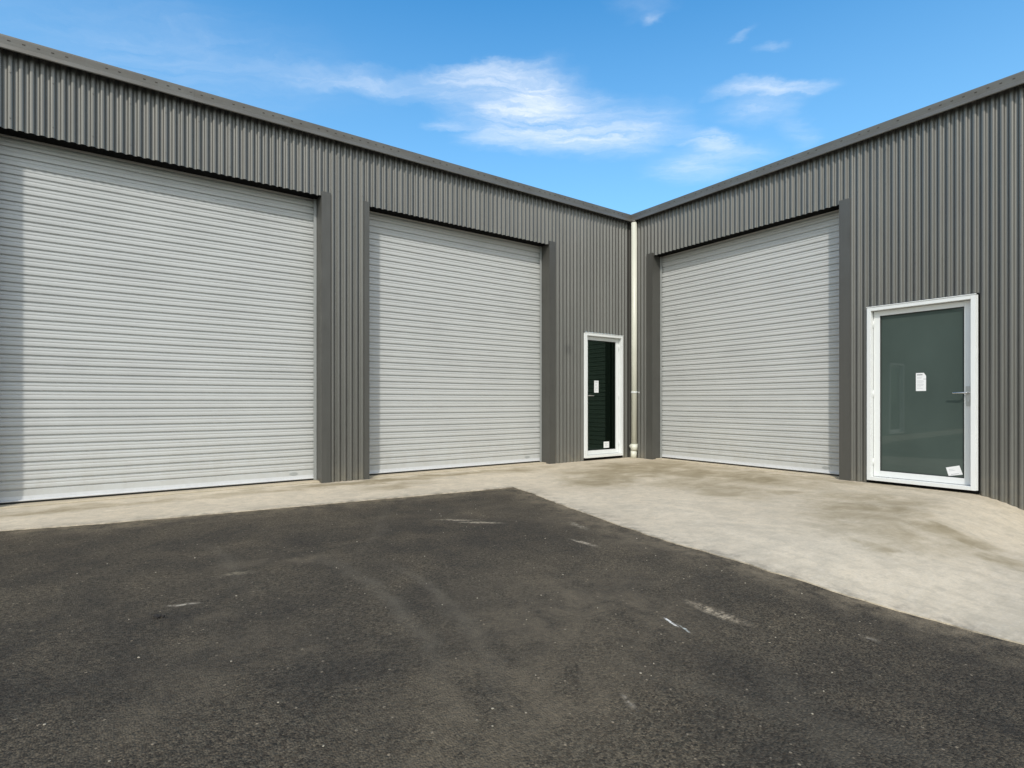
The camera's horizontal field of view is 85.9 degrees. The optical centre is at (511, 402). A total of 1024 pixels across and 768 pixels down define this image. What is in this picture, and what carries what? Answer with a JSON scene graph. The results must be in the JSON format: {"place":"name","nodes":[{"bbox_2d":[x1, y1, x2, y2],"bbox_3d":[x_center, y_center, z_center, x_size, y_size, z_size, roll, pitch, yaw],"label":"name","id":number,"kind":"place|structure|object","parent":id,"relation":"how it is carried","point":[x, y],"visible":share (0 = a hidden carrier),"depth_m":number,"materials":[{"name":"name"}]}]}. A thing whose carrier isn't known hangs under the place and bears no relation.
{"place":"outdoors","nodes":[
{"label":"outdoors","id":0,"kind":"place"},
{"bbox_2d":[0,488,1023,767],"bbox_3d":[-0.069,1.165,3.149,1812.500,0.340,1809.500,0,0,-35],"label":"asphalt","id":1,"kind":"structure","parent":0,"point":[342,634],"depth_m":2.25,"materials":[{"name":"black asphalt"}]},
{"bbox_2d":[0,457,1023,644],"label":"concrete apron","id":2,"kind":"object","parent":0,"point":[954,558],"visible":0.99,"depth_m":4.83,"materials":[{"name":"grey concrete"}]},
{"bbox_2d":[0,33,630,508],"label":"warehouse","id":3,"kind":"structure","parent":2,"relation":"on","point":[200,291],"depth_m":6.53,"materials":[{"name":"grey metal"}]},
{"bbox_2d":[0,134,316,504],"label":"roller door","id":4,"kind":"structure","parent":3,"relation":"in","point":[158,325],"depth_m":5.89,"materials":[{"name":"grey metal"}]},
{"bbox_2d":[369,211,541,474],"bbox_3d":[-0.750,-0.987,8.130,3.028,3.918,0.069,0,0,-35],"label":"roller door","id":5,"kind":"structure","parent":3,"relation":"in","point":[455,315],"depth_m":8.04,"materials":[{"name":"grey metal"}]},
{"bbox_2d":[584,332,622,460],"bbox_3d":[1.568,-0.106,9.550,0.954,2.176,0.138,0,0,-36],"label":"glass door","id":6,"kind":"structure","parent":3,"relation":"in","point":[603,353],"depth_m":9.59,"materials":[{"name":"black glass"}]},
{"bbox_2d":[594,381,598,392],"bbox_3d":[1.457,-0.271,9.505,0.104,0.206,0.004,0,0,-34],"label":"paper notice","id":7,"kind":"object","parent":6,"relation":"attached to","point":[596,386],"visible":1,"depth_m":9.51,"materials":[{"name":"white paper"}]},
{"bbox_2d":[604,441,608,447],"bbox_3d":[1.654,0.742,9.646,0.132,0.108,0.002,0,0,-36],"label":"paper label","id":8,"kind":"object","parent":6,"relation":"attached to","point":[606,444],"visible":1,"depth_m":9.65,"materials":[{"name":"white paper"}]},
{"bbox_2d":[631,71,1023,509],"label":"warehouse","id":9,"kind":"structure","parent":2,"relation":"on","point":[812,311],"depth_m":6.89,"materials":[{"name":"grey metal"}]},
{"bbox_2d":[629,220,638,457],"bbox_3d":[2.161,-1.116,9.792,0.125,4.212,0.170,0,0,-35],"label":"downpipe","id":10,"kind":"object","parent":9,"relation":"attached to","point":[633,445],"visible":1,"depth_m":9.73,"materials":[{"name":"beige plastic"}]},
{"bbox_2d":[660,210,838,475],"bbox_3d":[3.492,-0.987,8.402,0.069,3.919,3.067,0,0,-35],"label":"roller door","id":11,"kind":"structure","parent":9,"relation":"in","point":[749,323],"depth_m":8.21,"materials":[{"name":"grey metal"}]},
{"bbox_2d":[866,293,979,493],"bbox_3d":[4.713,-0.099,6.365,0.138,2.162,1.102,0,0,-36],"label":"glass door","id":12,"kind":"structure","parent":9,"relation":"in","point":[913,436],"depth_m":6.33,"materials":[{"name":"grey glass"}]},
{"bbox_2d":[916,373,925,390],"bbox_3d":[4.738,-0.236,6.377,0.002,0.209,0.099,0,0,-36],"label":"paper notice","id":13,"kind":"object","parent":12,"relation":"attached to","point":[920,381],"visible":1,"depth_m":6.38,"materials":[{"name":"white paper"}]},
{"bbox_2d":[946,466,962,475],"bbox_3d":[4.920,0.761,6.122,0.002,0.126,0.153,0,0,-36],"label":"paper label","id":14,"kind":"object","parent":12,"relation":"attached to","point":[953,470],"visible":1,"depth_m":6.12,"materials":[{"name":"white paper"}]},
{"bbox_2d":[0,0,1023,214],"label":"sky","id":15,"kind":"structure","parent":0,"point":[630,107],"materials":[{"name":"blue"}]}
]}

